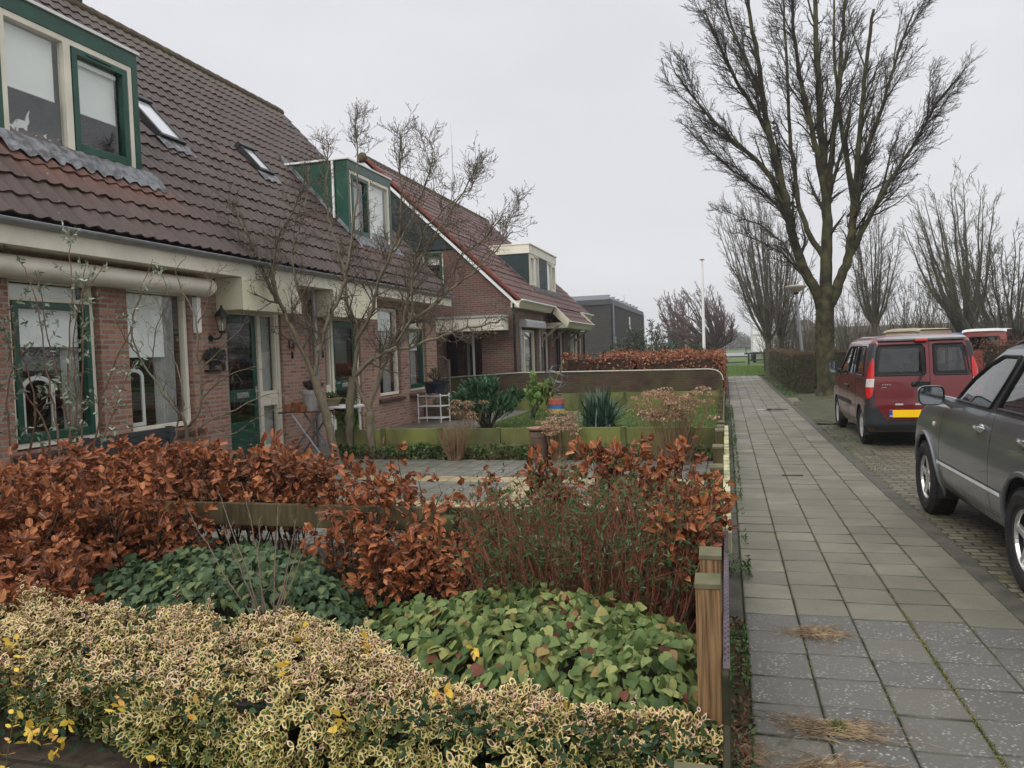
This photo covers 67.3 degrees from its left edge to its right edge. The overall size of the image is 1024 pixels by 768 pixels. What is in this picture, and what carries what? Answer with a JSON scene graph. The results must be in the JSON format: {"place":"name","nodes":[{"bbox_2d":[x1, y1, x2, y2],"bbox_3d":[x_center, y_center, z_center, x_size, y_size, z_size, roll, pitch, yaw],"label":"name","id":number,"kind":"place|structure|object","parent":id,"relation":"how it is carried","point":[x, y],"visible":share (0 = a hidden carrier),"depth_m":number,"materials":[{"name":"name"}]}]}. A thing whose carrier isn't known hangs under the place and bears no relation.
{"place":"outdoors","nodes":[
{"label":"outdoors","id":0,"kind":"place"},
{"bbox_2d":[91,7,454,447],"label":"terraced house","id":1,"kind":"structure","parent":0,"point":[253,139],"depth_m":16.42,"materials":[{"name":"orange brick"}]},
{"bbox_2d":[310,290,322,446],"bbox_3d":[-3.521,-0.278,13.829,0.114,2.820,0.114,-1,2,16],"label":"downpipe","id":2,"kind":"object","parent":1,"relation":"attached to","point":[318,419],"visible":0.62,"depth_m":13.78,"materials":[{"name":"metal"}]},
{"bbox_2d":[332,321,356,429],"bbox_3d":[-3.302,-0.146,15.255,0.109,2.185,0.930,-1,2,16],"label":"door","id":3,"kind":"structure","parent":1,"relation":"in","point":[343,349],"depth_m":15.19,"materials":[{"name":"green paint"}]},
{"bbox_2d":[349,170,389,243],"bbox_3d":[-3.300,-3.931,17.505,0.228,1.440,2.010,-1,2,16],"label":"window","id":4,"kind":"structure","parent":1,"relation":"in","point":[376,193],"depth_m":17.80,"materials":[{"name":"beige paint"}]},
{"bbox_2d":[377,308,398,395],"bbox_3d":[-2.884,-0.717,17.168,0.210,1.940,1.110,-1,2,16],"label":"window","id":5,"kind":"structure","parent":1,"relation":"in","point":[381,314],"depth_m":17.51,"materials":[{"name":"glass"}]},
{"bbox_2d":[408,312,424,390],"bbox_3d":[-2.442,-0.786,18.725,0.228,1.880,1.050,-1,2,16],"label":"window","id":6,"kind":"structure","parent":1,"relation":"in","point":[414,386],"depth_m":19.03,"materials":[{"name":"glass"}]},
{"bbox_2d":[294,410,530,458],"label":"garden path","id":7,"kind":"structure","parent":0,"point":[326,452],"depth_m":17.56,"materials":[{"name":"concrete"}]},
{"bbox_2d":[277,409,345,452],"bbox_3d":[-3.230,0.811,12.551,1.040,0.750,0.450,-1,2,16],"label":"folding table","id":8,"kind":"object","parent":7,"relation":"on","point":[312,424],"visible":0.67,"depth_m":12.41,"materials":[{"name":"metal"}]},
{"bbox_2d":[300,389,323,410],"bbox_3d":[-3.261,0.264,12.558,0.367,0.340,0.367,-1,2,16],"label":"zinc bucket","id":9,"kind":"object","parent":8,"relation":"on","point":[309,398],"visible":0.71,"depth_m":12.43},
{"bbox_2d":[331,395,360,429],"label":"mallow plant","id":10,"kind":"object","parent":7,"relation":"on","point":[339,417],"visible":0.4,"depth_m":12.50,"materials":[{"name":"green plant"}]},
{"bbox_2d":[417,393,450,422],"bbox_3d":[-1.849,0.569,18.207,0.660,0.696,0.455,-1,3,25],"label":"plant rack","id":11,"kind":"object","parent":7,"relation":"on","point":[426,406],"visible":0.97,"depth_m":18.14,"materials":[{"name":"white paint"}]},
{"bbox_2d":[422,381,448,392],"bbox_3d":[-1.815,0.077,18.277,0.648,0.270,0.648,-1,2,16],"label":"zinc planter","id":12,"kind":"object","parent":11,"relation":"on","point":[435,387],"visible":0.99,"depth_m":18.06,"materials":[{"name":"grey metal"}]},
{"bbox_2d":[424,403,468,418],"bbox_3d":[-1.598,0.669,19.062,1.010,0.350,0.530,-1,2,16],"label":"planter box","id":13,"kind":"object","parent":7,"relation":"on","point":[433,412],"visible":0.5,"depth_m":18.82,"materials":[{"name":"grey wood"}]},
{"bbox_2d":[84,346,761,764],"bbox_3d":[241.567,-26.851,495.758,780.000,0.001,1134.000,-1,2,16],"label":"ground","id":14,"kind":"structure","parent":0,"point":[728,350],"depth_m":173.72,"materials":[{"name":"green plant"}]},
{"bbox_2d":[0,753,105,767],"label":"garden walk","id":15,"kind":"structure","parent":14,"relation":"on","point":[15,761],"depth_m":3.12,"materials":[{"name":"concrete"}]},
{"bbox_2d":[0,655,25,767],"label":"yellow sprig","id":16,"kind":"object","parent":15,"relation":"on","point":[10,711],"visible":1,"depth_m":2.74,"materials":[{"name":"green plant"}]},
{"bbox_2d":[0,0,329,496],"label":"terraced house","id":17,"kind":"structure","parent":14,"relation":"on","point":[129,168],"depth_m":10.23,"materials":[{"name":"orange brick"}]},
{"bbox_2d":[22,376,55,431],"bbox_3d":[-5.306,0.267,8.616,0.020,0.720,0.440,-1,2,16],"label":"arched frame","id":18,"kind":"object","parent":17,"relation":"attached to","point":[25,382],"visible":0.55,"depth_m":8.65,"materials":[{"name":"white paint"}]},
{"bbox_2d":[7,278,98,449],"bbox_3d":[-5.234,-0.248,8.674,0.228,1.860,1.160,-1,2,16],"label":"window","id":19,"kind":"structure","parent":17,"relation":"in","point":[59,302],"depth_m":8.78,"materials":[{"name":"beige paint"}]},
{"bbox_2d":[0,7,135,167],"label":"window","id":20,"kind":"structure","parent":17,"relation":"in","point":[26,58],"depth_m":9.52,"materials":[{"name":"beige paint"}]},
{"bbox_2d":[0,253,216,332],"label":"awning","id":21,"kind":"object","parent":17,"relation":"attached to","point":[11,267],"visible":0.79,"depth_m":8.95,"materials":[{"name":"white paint"}]},
{"bbox_2d":[130,368,145,426],"bbox_3d":[-4.916,0.176,10.020,0.020,0.760,0.340,-1,2,16],"label":"arched frame","id":22,"kind":"object","parent":17,"relation":"attached to","point":[142,389],"visible":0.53,"depth_m":10.14,"materials":[{"name":"white paint"}]},
{"bbox_2d":[126,289,190,431],"bbox_3d":[-4.802,-0.328,10.265,0.210,1.860,1.160,-1,2,16],"label":"window","id":23,"kind":"structure","parent":17,"relation":"in","point":[166,415],"depth_m":10.51,"materials":[{"name":"beige paint"}]},
{"bbox_2d":[203,347,225,371],"bbox_3d":[-4.314,-0.360,11.179,0.100,0.355,0.517,-1,2,16],"label":"wall ornament","id":24,"kind":"object","parent":17,"relation":"attached to","point":[210,353],"depth_m":11.14,"materials":[{"name":"metal"}]},
{"bbox_2d":[226,314,259,456],"bbox_3d":[-4.204,0.018,12.007,0.109,2.185,0.820,-1,2,16],"label":"door","id":25,"kind":"structure","parent":17,"relation":"in","point":[239,420],"depth_m":12.06,"materials":[{"name":"green paint"}]},
{"bbox_2d":[0,540,722,767],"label":"garden bed","id":26,"kind":"object","parent":14,"relation":"on","point":[105,757],"visible":0.02,"depth_m":3.25,"materials":[{"name":"soil"}]},
{"bbox_2d":[69,536,368,645],"bbox_3d":[-1.833,1.254,4.859,2.173,0.483,1.575,-1,2,16],"label":"barrenwort","id":27,"kind":"object","parent":26,"relation":"on","point":[195,575],"visible":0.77,"depth_m":4.52,"materials":[{"name":"plant"}]},
{"bbox_2d":[187,483,323,623],"bbox_3d":[-1.428,0.986,4.334,1.123,0.882,0.272,-1,3,26],"label":"bare shrublet","id":28,"kind":"object","parent":26,"relation":"on","point":[262,593],"visible":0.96,"depth_m":4.24,"materials":[{"name":"brown plant"}]},
{"bbox_2d":[0,574,722,767],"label":"variegated hedge","id":29,"kind":"object","parent":26,"relation":"on","point":[244,700],"visible":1,"depth_m":3.06,"materials":[{"name":"yellow plant"}]},
{"bbox_2d":[0,425,739,627],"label":"copper beech","id":30,"kind":"object","parent":26,"relation":"on","point":[68,537],"visible":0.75,"depth_m":5.04,"materials":[{"name":"orange plant"}]},
{"bbox_2d":[327,583,442,646],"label":"bed plants","id":31,"kind":"object","parent":26,"relation":"on","point":[379,604],"visible":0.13,"depth_m":4.67,"materials":[{"name":"green plant"}]},
{"bbox_2d":[111,501,695,606],"bbox_3d":[-0.950,1.173,5.155,4.350,0.700,0.140,-1,2,16],"label":"timber rail","id":32,"kind":"object","parent":26,"relation":"on","point":[288,514],"visible":0.11,"depth_m":5.28,"materials":[{"name":"brown wood"}]},
{"bbox_2d":[193,535,673,613],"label":"bed plants","id":33,"kind":"object","parent":26,"relation":"on","point":[317,555],"visible":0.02,"depth_m":5.77,"materials":[{"name":"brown plant"}]},
{"bbox_2d":[342,579,697,706],"bbox_3d":[-0.004,1.255,3.876,1.986,0.424,1.684,-1,2,16],"label":"barrenwort","id":34,"kind":"object","parent":26,"relation":"on","point":[508,634],"visible":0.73,"depth_m":3.60,"materials":[{"name":"plant"}]},
{"bbox_2d":[422,456,733,631],"bbox_3d":[0.352,0.913,4.446,1.790,1.031,1.180,-1,2,16],"label":"wiry shrub","id":35,"kind":"object","parent":26,"relation":"on","point":[569,561],"visible":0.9,"depth_m":4.22,"materials":[{"name":"plant"}]},
{"bbox_2d":[570,622,697,724],"bbox_3d":[0.561,1.249,3.369,0.751,0.419,1.076,-1,2,16],"label":"barrenwort","id":36,"kind":"object","parent":26,"relation":"on","point":[656,656],"visible":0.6,"depth_m":3.15,"materials":[{"name":"plant"}]},
{"bbox_2d":[335,425,716,458],"bbox_3d":[0.011,0.938,11.651,6.080,0.570,0.100,-1,2,16],"label":"garden edging","id":37,"kind":"object","parent":14,"relation":"on","point":[492,436],"visible":0.3,"depth_m":11.65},
{"bbox_2d":[390,458,712,461],"bbox_3d":[0.187,1.098,12.369,6.265,0.024,2.000,-1,2,16],"label":"planting bed","id":38,"kind":"object","parent":14,"relation":"on","point":[518,459],"depth_m":11.65,"materials":[{"name":"soil"}]},
{"bbox_2d":[211,97,537,462],"bbox_3d":[-2.018,-1.594,11.505,4.953,5.703,2.888,-2,2,0],"label":"bare viburnum","id":39,"kind":"object","parent":38,"relation":"on","point":[393,346],"visible":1,"depth_m":11.73,"materials":[{"name":"brown plant"}]},
{"bbox_2d":[448,399,489,427],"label":"hydrangea","id":40,"kind":"object","parent":38,"relation":"on","point":[465,404],"visible":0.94,"depth_m":12.76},
{"bbox_2d":[338,442,714,460],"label":"bed plants","id":41,"kind":"object","parent":38,"relation":"on","point":[431,448],"visible":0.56,"depth_m":11.73,"materials":[{"name":"green plant"}]},
{"bbox_2d":[341,432,714,460],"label":"dead stems","id":42,"kind":"object","parent":38,"relation":"on","point":[494,454],"visible":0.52,"depth_m":11.55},
{"bbox_2d":[441,368,723,402],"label":"brick wall","id":43,"kind":"structure","parent":14,"relation":"on","point":[654,379],"depth_m":20.61,"materials":[{"name":"brick"}]},
{"bbox_2d":[470,390,719,409],"bbox_3d":[1.845,0.507,20.622,7.230,0.570,0.090,-1,2,16],"label":"garden edging","id":44,"kind":"object","parent":14,"relation":"on","point":[569,398],"visible":0.31,"depth_m":20.28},
{"bbox_2d":[674,420,731,767],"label":"garden fence","id":45,"kind":"object","parent":14,"relation":"on","point":[713,654],"visible":0.88,"depth_m":2.73,"materials":[{"name":"brown wood"}]},
{"bbox_2d":[726,376,742,624],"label":"garden kerb","id":46,"kind":"structure","parent":14,"relation":"on","point":[735,602],"depth_m":5.53,"materials":[{"name":"concrete"}]},
{"bbox_2d":[719,330,750,349],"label":"bushes","id":47,"kind":"object","parent":14,"relation":"on","point":[743,339],"visible":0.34,"depth_m":246.15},
{"bbox_2d":[726,356,765,375],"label":"lawn verge","id":48,"kind":"structure","parent":14,"relation":"on","point":[745,363],"depth_m":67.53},
{"bbox_2d":[571,295,644,358],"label":"flat roofed building","id":49,"kind":"structure","parent":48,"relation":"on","point":[612,318],"depth_m":62.48,"materials":[{"name":"metal"}]},
{"bbox_2d":[654,289,694,346],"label":"bare tree","id":50,"kind":"object","parent":48,"relation":"on","point":[669,308],"visible":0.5,"depth_m":67.99,"materials":[{"name":"brown plant"}]},
{"bbox_2d":[648,281,738,349],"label":"bare tree","id":51,"kind":"object","parent":48,"relation":"on","point":[714,334],"visible":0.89,"depth_m":59.28,"materials":[{"name":"brown plant"}]},
{"bbox_2d":[751,324,776,361],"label":"white lorry","id":52,"kind":"object","parent":48,"relation":"on","point":[754,333],"visible":0.29,"depth_m":66.68,"materials":[{"name":"paint"}]},
{"bbox_2d":[760,211,820,348],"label":"bare tree","id":53,"kind":"object","parent":48,"relation":"on","point":[781,334],"visible":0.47,"depth_m":41.19,"materials":[{"name":"plant"}]},
{"bbox_2d":[834,288,882,351],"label":"bare shrub","id":54,"kind":"object","parent":48,"relation":"on","point":[847,342],"visible":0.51,"depth_m":42.35,"materials":[{"name":"plant"}]},
{"bbox_2d":[836,194,907,335],"bbox_3d":[17.898,-4.972,38.534,2.689,8.969,3.290,-2,2,2],"label":"bare tree","id":55,"kind":"object","parent":48,"relation":"on","point":[872,314],"visible":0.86,"depth_m":38.09,"materials":[{"name":"plant"}]},
{"bbox_2d":[747,302,1023,363],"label":"thicket","id":56,"kind":"object","parent":48,"relation":"on","point":[836,340],"visible":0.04,"depth_m":45.65,"materials":[{"name":"plant"}]},
{"bbox_2d":[859,274,933,335],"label":"bare shrub","id":57,"kind":"object","parent":48,"relation":"on","point":[906,310],"visible":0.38,"depth_m":40.68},
{"bbox_2d":[888,270,975,327],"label":"bare shrub","id":58,"kind":"object","parent":48,"relation":"on","point":[920,304],"visible":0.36,"depth_m":39.59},
{"bbox_2d":[707,180,794,376],"bbox_3d":[11.757,-5.210,37.827,4.290,9.940,3.778,-1,2,16],"label":"bare tree","id":59,"kind":"object","parent":14,"relation":"on","point":[765,312],"visible":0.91,"depth_m":37.75,"materials":[{"name":"plant"}]},
{"bbox_2d":[762,376,816,397],"bbox_3d":[11.753,-0.034,30.608,2.810,0.024,16.800,-1,2,16],"label":"hedge strip","id":60,"kind":"object","parent":14,"relation":"on","point":[800,394],"visible":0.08,"depth_m":24.42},
{"bbox_2d":[763,348,795,383],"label":"clipped hedge","id":61,"kind":"object","parent":60,"relation":"on","point":[775,361],"visible":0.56,"depth_m":34.02,"materials":[{"name":"brown plant"}]},
{"bbox_2d":[785,285,806,350],"bbox_3d":[10.441,-1.745,28.184,0.750,3.776,0.750,-1,2,16],"label":"street lamp","id":62,"kind":"object","parent":60,"relation":"on","point":[795,289],"visible":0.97,"depth_m":28.09,"materials":[{"name":"metal"}]},
{"bbox_2d":[779,350,816,392],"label":"clipped hedge","id":63,"kind":"object","parent":60,"relation":"on","point":[797,370],"visible":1,"depth_m":24.53,"materials":[{"name":"green plant"}]},
{"bbox_2d":[812,348,943,387],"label":"clipped hedge","id":64,"kind":"object","parent":60,"relation":"on","point":[899,357],"visible":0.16,"depth_m":26.13,"materials":[{"name":"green plant"}]},
{"bbox_2d":[655,0,987,395],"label":"bare tree","id":65,"kind":"object","parent":14,"relation":"on","point":[825,293],"visible":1,"depth_m":21.12,"materials":[{"name":"brown plant"}]},
{"bbox_2d":[793,398,854,423],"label":"road","id":66,"kind":"structure","parent":14,"relation":"on","point":[819,409],"depth_m":18.34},
{"bbox_2d":[759,376,1023,623],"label":"kerb","id":67,"kind":"structure","parent":14,"relation":"on","point":[1000,592],"depth_m":6.25,"materials":[{"name":"concrete"}]},
{"bbox_2d":[896,156,1006,332],"bbox_3d":[19.325,-5.102,33.837,4.309,9.540,5.027,-1,2,16],"label":"bare tree","id":68,"kind":"object","parent":14,"relation":"on","point":[942,301],"visible":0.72,"depth_m":33.32,"materials":[{"name":"plant"}]},
{"bbox_2d":[923,218,1023,345],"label":"bare tree","id":69,"kind":"object","parent":14,"relation":"on","point":[987,322],"visible":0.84,"depth_m":30.08,"materials":[{"name":"plant"}]},
{"bbox_2d":[962,335,1023,393],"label":"dense hedge","id":70,"kind":"object","parent":14,"relation":"on","point":[994,380],"visible":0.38,"depth_m":15.78,"materials":[{"name":"plant"}]},
{"bbox_2d":[182,459,712,553],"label":"terrace","id":71,"kind":"structure","parent":0,"point":[467,467],"depth_m":10.17,"materials":[{"name":"concrete"}]},
{"bbox_2d":[0,220,166,465],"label":"buddleja","id":72,"kind":"object","parent":71,"relation":"on","point":[70,427],"visible":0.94,"depth_m":7.50,"materials":[{"name":"green plant"}]},
{"bbox_2d":[80,426,205,481],"bbox_3d":[-4.371,0.970,9.265,0.560,0.800,1.500,-1,2,16],"label":"garden bench","id":73,"kind":"object","parent":71,"relation":"on","point":[168,434],"visible":0.15,"depth_m":9.40,"materials":[{"name":"grey wood"}]},
{"bbox_2d":[94,254,298,443],"bbox_3d":[-3.683,-0.282,8.437,2.584,2.200,0.989,-1,2,16],"label":"bare shrub","id":74,"kind":"object","parent":71,"relation":"on","point":[174,407],"visible":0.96,"depth_m":8.48,"materials":[{"name":"brown plant"}]},
{"bbox_2d":[435,419,472,460],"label":"bare stem clump","id":75,"kind":"object","parent":71,"relation":"on","point":[452,455],"visible":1,"depth_m":11.52,"materials":[{"name":"plant"}]},
{"bbox_2d":[338,475,704,510],"bbox_3d":[-0.184,1.256,8.842,4.614,0.054,1.994,-1,2,16],"label":"terrace band","id":76,"kind":"object","parent":71,"relation":"on","point":[455,479],"visible":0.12,"depth_m":9.28,"materials":[{"name":"concrete"}]},
{"bbox_2d":[529,431,548,460],"bbox_3d":[0.397,0.908,11.220,0.292,0.440,0.292,-1,2,16],"label":"clay pot","id":77,"kind":"object","parent":71,"relation":"on","point":[540,438],"visible":0.69,"depth_m":11.12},
{"bbox_2d":[535,415,582,461],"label":"hydrangea","id":78,"kind":"object","parent":71,"relation":"on","point":[570,424],"visible":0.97,"depth_m":10.98,"materials":[{"name":"plant"}]},
{"bbox_2d":[626,385,719,464],"bbox_3d":[2.171,0.562,10.386,1.241,1.101,0.938,-1,2,16],"label":"hydrangea","id":79,"kind":"object","parent":71,"relation":"on","point":[654,414],"visible":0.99,"depth_m":10.28,"materials":[{"name":"plant"}]},
{"bbox_2d":[358,152,594,401],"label":"gabled house","id":80,"kind":"structure","parent":0,"point":[548,327],"depth_m":23.43,"materials":[{"name":"brown brick"}]},
{"bbox_2d":[522,330,534,371],"bbox_3d":[0.390,-0.659,23.654,0.228,1.990,1.860,-1,2,16],"label":"window","id":81,"kind":"structure","parent":80,"relation":"in","point":[525,345],"depth_m":24.29,"materials":[{"name":"glass"}]},
{"bbox_2d":[529,253,539,287],"bbox_3d":[0.726,-3.888,26.650,0.150,1.130,1.380,-1,2,16],"label":"window","id":82,"kind":"structure","parent":80,"relation":"in","point":[532,258],"depth_m":26.53,"materials":[{"name":"beige paint"}]},
{"bbox_2d":[82,0,1023,343],"label":"sky","id":83,"kind":"structure","parent":0,"point":[568,99],"materials":[{"name":"white"}]},
{"bbox_2d":[476,407,718,427],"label":"lawn grass","id":84,"kind":"structure","parent":0,"point":[527,416],"depth_m":17.30,"materials":[{"name":"plant"}]},
{"bbox_2d":[448,373,526,427],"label":"evergreen shrub","id":85,"kind":"object","parent":84,"relation":"on","point":[485,387],"visible":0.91,"depth_m":16.11,"materials":[{"name":"green plant"}]},
{"bbox_2d":[523,370,546,419],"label":"mallow plant","id":86,"kind":"object","parent":84,"relation":"on","point":[533,396],"visible":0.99,"depth_m":18.13,"materials":[{"name":"green plant"}]},
{"bbox_2d":[568,386,634,426],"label":"yucca","id":87,"kind":"object","parent":84,"relation":"on","point":[600,411],"visible":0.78,"depth_m":15.19,"materials":[{"name":"green plant"}]},
{"bbox_2d":[786,288,815,351],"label":"bare shrub","id":88,"kind":"object","parent":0,"point":[804,330],"visible":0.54,"depth_m":39.39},
{"bbox_2d":[725,375,1023,767],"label":"pavement","id":89,"kind":"structure","parent":0,"point":[946,603],"depth_m":4.41,"materials":[{"name":"concrete"}]},
{"bbox_2d":[725,404,753,578],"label":"verge weeds","id":90,"kind":"object","parent":89,"relation":"on","point":[748,564],"visible":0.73,"depth_m":8.10,"materials":[{"name":"green plant"}]},
{"bbox_2d":[730,616,756,767],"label":"strip litter","id":91,"kind":"object","parent":89,"relation":"on","point":[742,718],"visible":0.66,"depth_m":3.39,"materials":[{"name":"brown plant"}]},
{"bbox_2d":[729,613,759,767],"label":"verge weeds","id":92,"kind":"object","parent":89,"relation":"on","point":[745,643],"visible":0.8,"depth_m":3.75,"materials":[{"name":"green plant"}]},
{"bbox_2d":[731,727,783,767],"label":"dry grass tuft","id":93,"kind":"object","parent":89,"relation":"on","point":[752,749],"visible":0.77,"depth_m":2.98,"materials":[{"name":"plant"}]},
{"bbox_2d":[770,622,862,645],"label":"dry grass tuft","id":94,"kind":"object","parent":89,"relation":"on","point":[822,633],"visible":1,"depth_m":4.20,"materials":[{"name":"plant"}]},
{"bbox_2d":[731,702,944,756],"bbox_3d":[1.318,1.399,3.187,0.711,0.059,0.474,-2,2,-4],"label":"dry grass tuft","id":95,"kind":"object","parent":89,"relation":"on","point":[839,727],"visible":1,"depth_m":3.14,"materials":[{"name":"plant"}]},
{"bbox_2d":[766,743,916,767],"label":"dry grass tuft","id":96,"kind":"object","parent":89,"relation":"on","point":[840,763],"visible":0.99,"depth_m":2.89,"materials":[{"name":"plant"}]},
{"bbox_2d":[756,452,1009,767],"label":"joint moss tufts","id":97,"kind":"object","parent":89,"relation":"on","point":[958,695],"visible":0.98,"depth_m":3.73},
{"bbox_2d":[761,375,1023,601],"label":"street","id":98,"kind":"structure","parent":0,"point":[977,536],"depth_m":7.44,"materials":[{"name":"brick"}]},
{"bbox_2d":[828,333,980,443],"bbox_3d":[6.511,0.018,13.308,1.770,1.712,4.142,-1,2,16],"label":"red van","id":99,"kind":"object","parent":98,"relation":"on","point":[875,393],"visible":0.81,"depth_m":11.52,"materials":[{"name":"paint"}]},
{"bbox_2d":[883,328,960,369],"bbox_3d":[17.027,-1.213,31.345,3.835,2.148,1.644,-3,3,-30],"label":"beige off roader","id":100,"kind":"object","parent":98,"relation":"on","point":[921,331],"visible":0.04,"depth_m":30.50,"materials":[{"name":"paint"}]},
{"bbox_2d":[915,339,1023,591],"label":"grey off roader","id":101,"kind":"object","parent":98,"relation":"on","point":[969,448],"visible":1,"depth_m":5.79,"materials":[{"name":"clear metal"}]},
{"bbox_2d":[956,354,1022,409],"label":"side window","id":102,"kind":"structure","parent":101,"relation":"in","point":[1018,357],"depth_m":5.68,"materials":[{"name":"glass"}]},
{"bbox_2d":[996,361,1023,416],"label":"side window","id":103,"kind":"structure","parent":101,"relation":"in","point":[999,408],"depth_m":5.24,"materials":[{"name":"glass"}]},
{"bbox_2d":[961,328,1012,371],"bbox_3d":[19.060,-1.178,30.545,1.580,2.044,3.685,0,3,40],"label":"red off roader","id":104,"kind":"object","parent":98,"relation":"on","point":[969,334],"visible":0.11,"depth_m":29.25,"materials":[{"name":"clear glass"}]},
{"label":"neighbour garden","id":105,"kind":"structure","parent":0,"visible":0},
{"bbox_2d":[598,325,679,358],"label":"evergreen shrub","id":106,"kind":"object","parent":105,"relation":"on","point":[637,343],"visible":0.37,"depth_m":28.18,"materials":[{"name":"green plant"}]},
{"bbox_2d":[560,346,727,393],"bbox_3d":[5.740,-0.595,29.889,5.102,1.716,13.872,-1,2,16],"label":"beech hedge","id":107,"kind":"object","parent":105,"relation":"on","point":[686,358],"visible":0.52,"depth_m":23.59,"materials":[{"name":"plant"}]},
{"bbox_2d":[646,319,667,355],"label":"evergreen shrub","id":108,"kind":"object","parent":105,"relation":"on","point":[657,333],"visible":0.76,"depth_m":26.85,"materials":[{"name":"green plant"}]},
{"bbox_2d":[699,258,705,348],"bbox_3d":[8.437,-2.775,33.885,0.220,5.490,0.220,-1,2,16],"label":"flagpole","id":109,"kind":"object","parent":105,"relation":"on","point":[703,310],"visible":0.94,"depth_m":33.81,"materials":[{"name":"metal"}]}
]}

